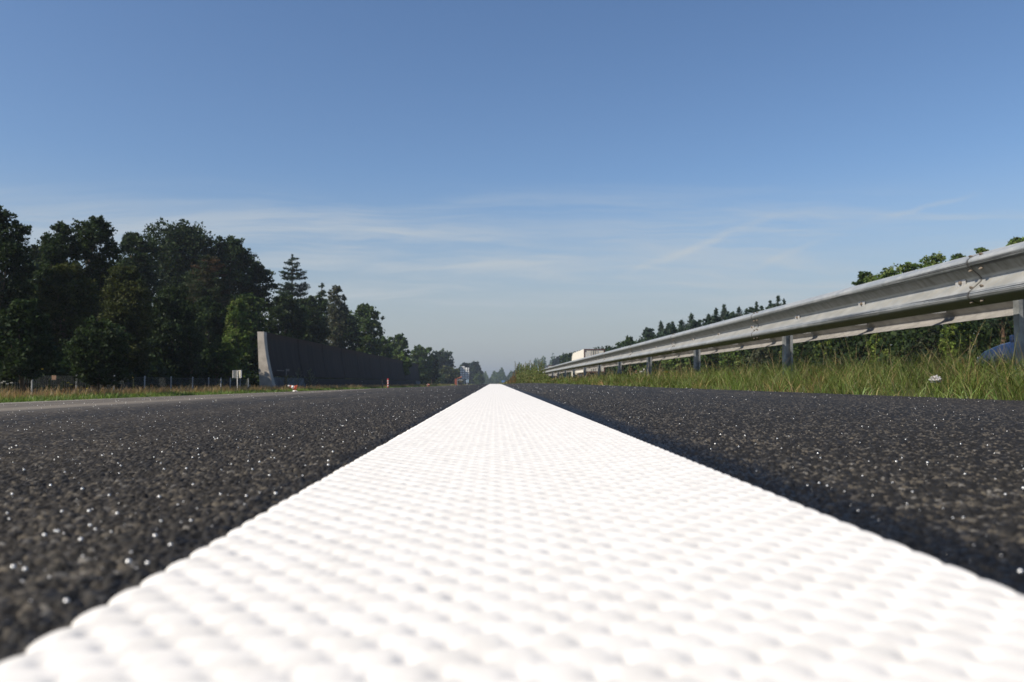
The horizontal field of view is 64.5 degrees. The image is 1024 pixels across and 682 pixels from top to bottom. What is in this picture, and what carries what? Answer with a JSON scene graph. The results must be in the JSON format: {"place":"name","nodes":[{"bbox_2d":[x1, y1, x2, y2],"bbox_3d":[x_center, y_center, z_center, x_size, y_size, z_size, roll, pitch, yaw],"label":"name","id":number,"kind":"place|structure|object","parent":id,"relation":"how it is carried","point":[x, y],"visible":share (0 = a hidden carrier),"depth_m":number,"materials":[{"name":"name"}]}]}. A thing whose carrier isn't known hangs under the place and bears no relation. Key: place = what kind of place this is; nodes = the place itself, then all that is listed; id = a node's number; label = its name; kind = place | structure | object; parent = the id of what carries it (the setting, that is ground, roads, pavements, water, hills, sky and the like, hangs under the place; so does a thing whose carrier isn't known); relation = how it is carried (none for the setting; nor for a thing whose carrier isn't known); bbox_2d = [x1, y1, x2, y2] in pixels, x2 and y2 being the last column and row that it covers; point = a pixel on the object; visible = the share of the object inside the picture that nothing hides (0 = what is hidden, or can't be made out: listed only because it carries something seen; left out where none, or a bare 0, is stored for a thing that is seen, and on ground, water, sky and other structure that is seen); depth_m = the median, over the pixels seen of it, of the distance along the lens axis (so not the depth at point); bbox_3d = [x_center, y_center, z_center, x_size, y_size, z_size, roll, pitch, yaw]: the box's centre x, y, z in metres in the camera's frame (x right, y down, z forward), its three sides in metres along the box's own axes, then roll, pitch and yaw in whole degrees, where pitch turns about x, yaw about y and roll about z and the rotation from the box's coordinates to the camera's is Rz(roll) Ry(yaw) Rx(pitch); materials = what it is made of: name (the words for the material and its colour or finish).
{"place":"outdoors","nodes":[
{"label":"outdoors","id":0,"kind":"place"},
{"bbox_2d":[0,385,451,402],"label":"road","id":1,"kind":"structure","parent":0,"point":[75,396],"depth_m":28.42,"materials":[{"name":"grey asphalt"}]},
{"bbox_2d":[0,383,1023,661],"bbox_3d":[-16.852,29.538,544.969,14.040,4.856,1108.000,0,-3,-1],"label":"road","id":2,"kind":"structure","parent":0,"point":[846,437],"depth_m":0.79,"materials":[{"name":"grey asphalt"}]},
{"bbox_2d":[455,376,462,384],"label":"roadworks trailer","id":3,"kind":"object","parent":2,"relation":"on","point":[457,381],"visible":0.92,"depth_m":261.39,"materials":[{"name":"metal"}]},
{"bbox_2d":[0,384,1023,681],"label":"road marking","id":4,"kind":"object","parent":2,"relation":"on","point":[494,532],"visible":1,"depth_m":0.28,"materials":[{"name":"white paint"}]},
{"bbox_2d":[0,384,1023,603],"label":"glass beads","id":5,"kind":"object","parent":2,"relation":"on","point":[128,561],"visible":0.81,"depth_m":0.58,"materials":[{"name":"white"}]},
{"bbox_2d":[0,0,1023,379],"label":"sky","id":6,"kind":"structure","parent":0,"point":[506,183],"materials":[{"name":"blue"}]},
{"bbox_2d":[526,382,1023,399],"bbox_3d":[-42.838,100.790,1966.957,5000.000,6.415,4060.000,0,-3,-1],"label":"ground","id":7,"kind":"structure","parent":0,"point":[918,389],"depth_m":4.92,"materials":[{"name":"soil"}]},
{"bbox_2d":[0,205,38,332],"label":"broadleaf tree","id":8,"kind":"object","parent":7,"relation":"on","point":[13,251],"visible":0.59,"depth_m":33.60,"materials":[{"name":"green plant"}]},
{"bbox_2d":[0,297,61,396],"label":"broadleaf tree","id":9,"kind":"object","parent":7,"relation":"on","point":[28,344],"visible":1,"depth_m":26.40,"materials":[{"name":"green plant"}]},
{"bbox_2d":[21,244,44,284],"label":"broadleaf tree","id":10,"kind":"object","parent":7,"relation":"on","point":[35,251],"visible":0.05,"depth_m":51.01,"materials":[{"name":"green plant"}]},
{"bbox_2d":[31,220,84,384],"bbox_3d":[-22.847,-1.538,40.644,2.420,9.126,2.508,1,-3,-20],"label":"broadleaf tree","id":11,"kind":"object","parent":7,"relation":"on","point":[57,249],"visible":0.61,"depth_m":40.40,"materials":[{"name":"green plant"}]},
{"bbox_2d":[31,261,105,388],"bbox_3d":[-19.601,-0.383,35.606,3.346,6.273,3.172,2,-3,-34],"label":"broadleaf tree","id":12,"kind":"object","parent":7,"relation":"on","point":[70,295],"visible":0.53,"depth_m":35.24,"materials":[{"name":"green plant"}]},
{"bbox_2d":[57,315,134,391],"bbox_3d":[-15.737,0.769,30.705,2.639,3.452,2.256,2,-3,-32],"label":"broadleaf tree","id":13,"kind":"object","parent":7,"relation":"on","point":[104,336],"visible":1,"depth_m":30.33,"materials":[{"name":"green plant"}]},
{"bbox_2d":[71,215,125,323],"bbox_3d":[-22.089,-1.766,42.614,3.027,9.795,2.741,-2,-3,34],"label":"broadleaf tree","id":14,"kind":"object","parent":7,"relation":"on","point":[90,237],"visible":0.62,"depth_m":42.43,"materials":[{"name":"green plant"}]},
{"bbox_2d":[0,374,248,394],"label":"wire fence","id":15,"kind":"object","parent":7,"relation":"on","point":[171,383],"visible":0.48,"depth_m":37.23,"materials":[{"name":"metal"}]},
{"bbox_2d":[97,264,158,386],"bbox_3d":[-18.935,-0.395,39.640,3.137,6.722,3.557,0,-3,8],"label":"broadleaf tree","id":16,"kind":"object","parent":7,"relation":"on","point":[126,289],"visible":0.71,"depth_m":39.34,"materials":[{"name":"green plant"}]},
{"bbox_2d":[0,323,258,396],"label":"undergrowth","id":17,"kind":"object","parent":7,"relation":"on","point":[161,372],"visible":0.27,"depth_m":41.10,"materials":[{"name":"green plant"}]},
{"bbox_2d":[107,231,159,311],"bbox_3d":[-27.955,-2.077,59.498,3.777,12.219,3.936,0,-3,-3],"label":"broadleaf tree","id":18,"kind":"object","parent":7,"relation":"on","point":[139,257],"visible":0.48,"depth_m":59.27,"materials":[{"name":"green plant"}]},
{"bbox_2d":[5,260,328,377],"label":"undergrowth","id":19,"kind":"object","parent":7,"relation":"on","point":[87,322],"depth_m":47.24,"materials":[{"name":"green plant"}]},
{"bbox_2d":[142,284,207,381],"bbox_3d":[-19.922,-0.038,47.614,4.100,6.850,3.829,-2,-3,33],"label":"broadleaf tree","id":20,"kind":"object","parent":7,"relation":"on","point":[170,304],"visible":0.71,"depth_m":46.98,"materials":[{"name":"green plant"}]},
{"bbox_2d":[142,217,234,306],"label":"broadleaf tree","id":21,"kind":"object","parent":7,"relation":"on","point":[182,246],"visible":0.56,"depth_m":71.97,"materials":[{"name":"green plant"}]},
{"bbox_2d":[177,333,204,388],"bbox_3d":[-17.692,1.385,44.588,1.282,3.684,1.294,-1,-3,14],"label":"shrub","id":22,"kind":"object","parent":7,"relation":"on","point":[190,361],"visible":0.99,"depth_m":44.43,"materials":[{"name":"green plant"}]},
{"bbox_2d":[180,295,231,352],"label":"broadleaf tree","id":23,"kind":"object","parent":7,"relation":"on","point":[213,316],"visible":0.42,"depth_m":55.25,"materials":[{"name":"green plant"}]},
{"bbox_2d":[181,254,240,339],"bbox_3d":[-22.535,-1.218,59.786,4.147,10.475,4.955,-1,-3,27],"label":"pine tree","id":24,"kind":"object","parent":7,"relation":"on","point":[207,285],"visible":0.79,"depth_m":59.44,"materials":[{"name":"green plant"}]},
{"bbox_2d":[207,334,229,386],"bbox_3d":[-17.961,1.540,49.612,1.158,3.904,1.306,-2,-3,29],"label":"shrub","id":25,"kind":"object","parent":7,"relation":"on","point":[218,361],"visible":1,"depth_m":49.48,"materials":[{"name":"green plant"}]},
{"bbox_2d":[0,384,452,399],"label":"dry grass","id":26,"kind":"structure","parent":7,"relation":"on","point":[135,390],"depth_m":33.01,"materials":[{"name":"plant"}]},
{"bbox_2d":[196,235,262,313],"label":"broadleaf tree","id":27,"kind":"object","parent":7,"relation":"on","point":[240,269],"visible":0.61,"depth_m":74.89,"materials":[{"name":"green plant"}]},
{"bbox_2d":[216,338,243,387],"bbox_3d":[-17.730,1.663,50.523,1.789,3.754,1.660,-1,-3,12],"label":"shrub","id":28,"kind":"object","parent":7,"relation":"on","point":[234,353],"visible":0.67,"depth_m":50.35,"materials":[{"name":"green plant"}]},
{"bbox_2d":[232,370,241,388],"bbox_3d":[-14.778,2.366,43.699,0.512,1.572,0.221,0,-3,-1],"label":"marker sign","id":29,"kind":"object","parent":7,"relation":"on","point":[237,374],"visible":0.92,"depth_m":43.71,"materials":[{"name":"silver metal"}]},
{"bbox_2d":[221,298,254,386],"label":"broadleaf tree","id":30,"kind":"object","parent":7,"relation":"on","point":[238,312],"visible":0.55,"depth_m":53.45,"materials":[{"name":"green plant"}]},
{"bbox_2d":[227,292,268,372],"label":"broadleaf tree","id":31,"kind":"object","parent":7,"relation":"on","point":[256,318],"visible":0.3,"depth_m":65.31,"materials":[{"name":"green plant"}]},
{"bbox_2d":[238,262,278,375],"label":"broadleaf tree","id":32,"kind":"object","parent":7,"relation":"on","point":[261,274],"visible":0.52,"depth_m":78.41,"materials":[{"name":"green plant"}]},
{"bbox_2d":[260,291,309,339],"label":"broadleaf tree","id":33,"kind":"object","parent":7,"relation":"on","point":[282,310],"visible":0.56,"depth_m":82.95,"materials":[{"name":"green plant"}]},
{"bbox_2d":[271,254,310,321],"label":"pine tree","id":34,"kind":"object","parent":7,"relation":"on","point":[288,288],"visible":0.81,"depth_m":99.71,"materials":[{"name":"green plant"}]},
{"bbox_2d":[293,368,305,387],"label":"tall weed","id":35,"kind":"object","parent":7,"relation":"on","point":[299,377],"visible":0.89,"depth_m":61.08,"materials":[{"name":"green plant"}]},
{"bbox_2d":[304,368,317,386],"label":"tall weed","id":36,"kind":"object","parent":7,"relation":"on","point":[309,371],"visible":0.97,"depth_m":62.59,"materials":[{"name":"green plant"}]},
{"bbox_2d":[289,294,333,344],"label":"broadleaf tree","id":37,"kind":"object","parent":7,"relation":"on","point":[314,308],"visible":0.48,"depth_m":95.01,"materials":[{"name":"green plant"}]},
{"bbox_2d":[315,282,332,342],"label":"fir tree","id":38,"kind":"object","parent":7,"relation":"on","point":[322,292],"visible":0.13,"depth_m":107.71,"materials":[{"name":"green plant"}]},
{"bbox_2d":[240,337,413,380],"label":"undergrowth","id":39,"kind":"object","parent":7,"relation":"on","point":[256,363],"visible":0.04,"depth_m":70.77,"materials":[{"name":"green plant"}]},
{"bbox_2d":[325,284,349,348],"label":"broadleaf tree","id":40,"kind":"object","parent":7,"relation":"on","point":[338,325],"visible":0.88,"depth_m":105.24,"materials":[{"name":"green plant"}]},
{"bbox_2d":[257,332,420,387],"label":"noise wall","id":41,"kind":"structure","parent":7,"relation":"on","point":[279,356],"depth_m":77.23,"materials":[{"name":"concrete"}]},
{"bbox_2d":[341,310,362,350],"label":"broadleaf tree","id":42,"kind":"object","parent":7,"relation":"on","point":[351,321],"visible":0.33,"depth_m":117.16,"materials":[{"name":"green plant"}]},
{"bbox_2d":[349,303,385,355],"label":"broadleaf tree","id":43,"kind":"object","parent":7,"relation":"on","point":[366,325],"visible":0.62,"depth_m":126.73,"materials":[{"name":"green plant"}]},
{"bbox_2d":[371,335,393,357],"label":"broadleaf tree","id":44,"kind":"object","parent":7,"relation":"on","point":[388,350],"visible":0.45,"depth_m":138.82,"materials":[{"name":"green plant"}]},
{"bbox_2d":[387,333,411,358],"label":"broadleaf tree","id":45,"kind":"object","parent":7,"relation":"on","point":[399,342],"visible":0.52,"depth_m":163.94,"materials":[{"name":"green plant"}]},
{"bbox_2d":[391,352,411,374],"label":"broadleaf tree","id":46,"kind":"object","parent":7,"relation":"on","point":[407,361],"visible":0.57,"depth_m":149.08,"materials":[{"name":"green plant"}]},
{"bbox_2d":[410,344,433,381],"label":"broadleaf tree","id":47,"kind":"object","parent":7,"relation":"on","point":[419,355],"visible":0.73,"depth_m":203.16,"materials":[{"name":"green plant"}]},
{"bbox_2d":[428,353,440,383],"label":"broadleaf tree","id":48,"kind":"object","parent":7,"relation":"on","point":[435,375],"visible":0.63,"depth_m":213.75,"materials":[{"name":"green plant"}]},
{"bbox_2d":[432,348,455,369],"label":"broadleaf tree","id":49,"kind":"object","parent":7,"relation":"on","point":[443,356],"visible":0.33,"depth_m":327.08,"materials":[{"name":"green plant"}]},
{"bbox_2d":[419,367,468,383],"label":"undergrowth","id":50,"kind":"object","parent":7,"relation":"on","point":[441,380],"visible":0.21,"depth_m":256.83,"materials":[{"name":"green plant"}]},
{"bbox_2d":[439,364,460,383],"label":"broadleaf tree","id":51,"kind":"object","parent":7,"relation":"on","point":[452,375],"visible":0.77,"depth_m":297.31,"materials":[{"name":"green plant"}]},
{"bbox_2d":[396,381,506,385],"bbox_3d":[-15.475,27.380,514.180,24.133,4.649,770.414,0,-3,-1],"label":"distant grass","id":52,"kind":"structure","parent":7,"relation":"on","point":[448,384],"depth_m":177.94,"materials":[{"name":"green plant"}]},
{"bbox_2d":[460,366,468,384],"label":"road sign","id":53,"kind":"object","parent":7,"relation":"on","point":[464,371],"visible":0.88,"depth_m":334.40,"materials":[{"name":"metal"}]},
{"bbox_2d":[458,362,471,382],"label":"broadleaf tree","id":54,"kind":"object","parent":7,"relation":"on","point":[466,365],"visible":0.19,"depth_m":478.02,"materials":[{"name":"green plant"}]},
{"bbox_2d":[469,361,483,383],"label":"broadleaf tree","id":55,"kind":"object","parent":7,"relation":"on","point":[475,367],"visible":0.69,"depth_m":497.03,"materials":[{"name":"green plant"}]},
{"bbox_2d":[473,372,484,384],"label":"broadleaf tree","id":56,"kind":"object","parent":7,"relation":"on","point":[478,378],"visible":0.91,"depth_m":467.14,"materials":[{"name":"green plant"}]},
{"bbox_2d":[483,353,555,383],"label":"distant woods","id":57,"kind":"object","parent":7,"relation":"on","point":[497,377],"visible":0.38,"depth_m":819.49,"materials":[{"name":"green plant"}]},
{"bbox_2d":[507,363,551,383],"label":"weed thicket","id":58,"kind":"object","parent":7,"relation":"on","point":[519,374],"visible":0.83,"depth_m":51.01,"materials":[{"name":"green plant"}]},
{"bbox_2d":[615,335,634,347],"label":"broadleaf tree","id":59,"kind":"object","parent":7,"relation":"on","point":[630,338],"visible":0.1,"depth_m":165.03,"materials":[{"name":"green plant"}]},
{"bbox_2d":[615,364,636,372],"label":"bush","id":60,"kind":"object","parent":7,"relation":"on","point":[625,367],"visible":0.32,"depth_m":119.18,"materials":[{"name":"green plant"}]},
{"bbox_2d":[635,327,655,343],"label":"broadleaf tree","id":61,"kind":"object","parent":7,"relation":"on","point":[648,332],"visible":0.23,"depth_m":150.09,"materials":[{"name":"green plant"}]},
{"bbox_2d":[634,360,665,374],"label":"bush","id":62,"kind":"object","parent":7,"relation":"on","point":[642,366],"visible":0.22,"depth_m":103.67,"materials":[{"name":"green plant"}]},
{"bbox_2d":[655,320,663,337],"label":"spruce tree","id":63,"kind":"object","parent":7,"relation":"on","point":[661,327],"visible":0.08,"depth_m":140.72,"materials":[{"name":"green plant"}]},
{"bbox_2d":[658,325,678,337],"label":"broadleaf tree","id":64,"kind":"object","parent":7,"relation":"on","point":[670,329],"visible":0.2,"depth_m":130.26,"materials":[{"name":"green plant"}]},
{"bbox_2d":[662,357,689,371],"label":"bush","id":65,"kind":"object","parent":7,"relation":"on","point":[670,363],"visible":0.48,"depth_m":91.43,"materials":[{"name":"green plant"}]},
{"bbox_2d":[676,318,685,332],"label":"spruce tree","id":66,"kind":"object","parent":7,"relation":"on","point":[680,326],"visible":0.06,"depth_m":129.01,"materials":[{"name":"green plant"}]},
{"bbox_2d":[682,312,694,327],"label":"spruce tree","id":67,"kind":"object","parent":7,"relation":"on","point":[690,316],"visible":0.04,"depth_m":125.23,"materials":[{"name":"green plant"}]},
{"bbox_2d":[681,320,698,331],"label":"broadleaf tree","id":68,"kind":"object","parent":7,"relation":"on","point":[693,324],"visible":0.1,"depth_m":118.20,"materials":[{"name":"green plant"}]},
{"bbox_2d":[684,353,722,370],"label":"bush","id":69,"kind":"object","parent":7,"relation":"on","point":[704,358],"visible":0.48,"depth_m":81.41,"materials":[{"name":"green plant"}]},
{"bbox_2d":[699,315,722,325],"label":"broadleaf tree","id":70,"kind":"object","parent":7,"relation":"on","point":[712,319],"visible":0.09,"depth_m":108.72,"materials":[{"name":"green plant"}]},
{"bbox_2d":[719,304,726,320],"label":"spruce tree","id":71,"kind":"object","parent":7,"relation":"on","point":[723,312],"visible":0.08,"depth_m":109.59,"materials":[{"name":"green plant"}]},
{"bbox_2d":[725,311,737,319],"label":"broadleaf tree","id":72,"kind":"object","parent":7,"relation":"on","point":[732,314],"visible":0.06,"depth_m":99.37,"materials":[{"name":"green plant"}]},
{"bbox_2d":[718,349,749,372],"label":"bush","id":73,"kind":"object","parent":7,"relation":"on","point":[732,358],"visible":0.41,"depth_m":73.64,"materials":[{"name":"green plant"}]},
{"bbox_2d":[735,305,742,316],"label":"spruce tree","id":74,"kind":"object","parent":7,"relation":"on","point":[738,310],"visible":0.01,"depth_m":101.84,"materials":[{"name":"green plant"}]},
{"bbox_2d":[748,307,758,313],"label":"broadleaf tree","id":75,"kind":"object","parent":7,"relation":"on","point":[751,310],"visible":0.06,"depth_m":91.88,"materials":[{"name":"green plant"}]},
{"bbox_2d":[746,346,780,370],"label":"bush","id":76,"kind":"object","parent":7,"relation":"on","point":[758,354],"visible":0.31,"depth_m":67.92,"materials":[{"name":"green plant"}]},
{"bbox_2d":[507,341,1023,400],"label":"verge grass","id":77,"kind":"structure","parent":7,"relation":"on","point":[977,374],"depth_m":5.89,"materials":[{"name":"green plant"}]},
{"bbox_2d":[928,375,941,382],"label":"plastic litter","id":78,"kind":"object","parent":77,"relation":"on","point":[936,377],"visible":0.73,"depth_m":4.43,"materials":[{"name":"white plastic"}]},
{"bbox_2d":[518,242,1023,378],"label":"guardrail","id":79,"kind":"object","parent":7,"relation":"on","point":[985,285],"visible":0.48,"depth_m":6.43,"materials":[{"name":"metal"}]},
{"bbox_2d":[775,295,781,305],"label":"spruce tree","id":80,"kind":"object","parent":7,"relation":"on","point":[778,298],"visible":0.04,"depth_m":82.29,"materials":[{"name":"green plant"}]},
{"bbox_2d":[537,311,1023,385],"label":"seed stalks","id":81,"kind":"object","parent":7,"relation":"on","point":[588,373],"visible":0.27,"depth_m":7.93,"materials":[{"name":"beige plant"}]},
{"bbox_2d":[559,316,1013,376],"bbox_3d":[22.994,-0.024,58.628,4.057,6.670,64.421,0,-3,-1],"label":"undergrowth","id":82,"kind":"object","parent":7,"relation":"on","point":[980,339],"visible":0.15,"depth_m":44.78,"materials":[{"name":"green plant"}]},
{"bbox_2d":[779,343,817,371],"bbox_3d":[22.113,1.669,62.515,2.838,3.775,2.832,1,-3,-17],"label":"bush","id":83,"kind":"object","parent":7,"relation":"on","point":[794,356],"visible":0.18,"depth_m":61.91,"materials":[{"name":"green plant"}]},
{"bbox_2d":[813,339,844,366],"bbox_3d":[22.590,1.419,57.443,2.380,3.785,2.371,-1,-3,23],"label":"bush","id":84,"kind":"object","parent":7,"relation":"on","point":[829,346],"visible":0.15,"depth_m":57.07,"materials":[{"name":"green plant"}]},
{"bbox_2d":[843,335,870,365],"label":"bush","id":85,"kind":"object","parent":7,"relation":"on","point":[852,353],"visible":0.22,"depth_m":52.24,"materials":[{"name":"green plant"}]},
{"bbox_2d":[851,271,872,336],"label":"broadleaf tree","id":86,"kind":"object","parent":7,"relation":"on","point":[861,275],"visible":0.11,"depth_m":55.66,"materials":[{"name":"green plant"}]},
{"bbox_2d":[866,332,890,365],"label":"bush","id":87,"kind":"object","parent":7,"relation":"on","point":[872,347],"visible":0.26,"depth_m":48.39,"materials":[{"name":"green plant"}]},
{"bbox_2d":[862,263,902,339],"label":"broadleaf tree","id":88,"kind":"object","parent":7,"relation":"on","point":[887,272],"visible":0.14,"depth_m":52.62,"materials":[{"name":"green plant"}]},
{"bbox_2d":[887,329,922,367],"bbox_3d":[22.396,1.003,45.531,2.167,3.465,2.238,2,-3,-32],"label":"bush","id":89,"kind":"object","parent":7,"relation":"on","point":[904,341],"visible":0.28,"depth_m":45.30,"materials":[{"name":"green plant"}]},
{"bbox_2d":[896,262,918,272],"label":"broadleaf tree","id":90,"kind":"object","parent":7,"relation":"on","point":[908,266],"visible":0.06,"depth_m":56.82,"materials":[{"name":"green plant"}]},
{"bbox_2d":[914,328,944,361],"bbox_3d":[22.578,0.920,43.431,1.870,3.428,1.722,-1,-3,26],"label":"bush","id":91,"kind":"object","parent":7,"relation":"on","point":[933,333],"visible":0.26,"depth_m":43.37,"materials":[{"name":"green plant"}]},
{"bbox_2d":[915,251,950,333],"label":"broadleaf tree","id":92,"kind":"object","parent":7,"relation":"on","point":[934,259],"visible":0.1,"depth_m":47.59,"materials":[{"name":"green plant"}]},
{"bbox_2d":[938,322,977,361],"bbox_3d":[22.334,0.618,40.560,1.842,3.755,1.778,-1,-3,24],"label":"bush","id":93,"kind":"object","parent":7,"relation":"on","point":[949,348],"visible":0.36,"depth_m":40.31,"materials":[{"name":"green plant"}]},
{"bbox_2d":[949,253,966,321],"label":"broadleaf tree","id":94,"kind":"object","parent":7,"relation":"on","point":[956,256],"visible":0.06,"depth_m":50.76,"materials":[{"name":"green plant"}]},
{"bbox_2d":[974,247,988,319],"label":"broadleaf tree","id":95,"kind":"object","parent":7,"relation":"on","point":[979,250],"visible":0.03,"depth_m":44.78,"materials":[{"name":"green plant"}]},
{"bbox_2d":[980,316,1013,343],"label":"pine tree","id":96,"kind":"object","parent":7,"relation":"on","point":[1002,324],"visible":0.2,"depth_m":36.48,"materials":[{"name":"green plant"}]},
{"bbox_2d":[1006,236,1023,331],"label":"broadleaf tree","id":97,"kind":"object","parent":7,"relation":"on","point":[1014,240],"visible":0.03,"depth_m":40.88,"materials":[{"name":"green plant"}]},
{"bbox_3d":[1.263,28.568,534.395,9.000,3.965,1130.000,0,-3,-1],"label":"far road","id":98,"kind":"structure","parent":0,"visible":0},
{"bbox_2d":[571,349,604,376],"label":"articulated truck","id":99,"kind":"object","parent":98,"relation":"on","point":[583,353],"visible":0.16,"depth_m":98.89,"materials":[{"name":"white metal"}]},
{"bbox_2d":[976,335,1013,365],"bbox_3d":[11.155,0.223,15.990,2.100,1.503,4.190,0,-3,-1],"label":"blue car","id":100,"kind":"object","parent":98,"relation":"on","point":[1008,345],"visible":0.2,"depth_m":17.04,"materials":[{"name":"blue paint"}]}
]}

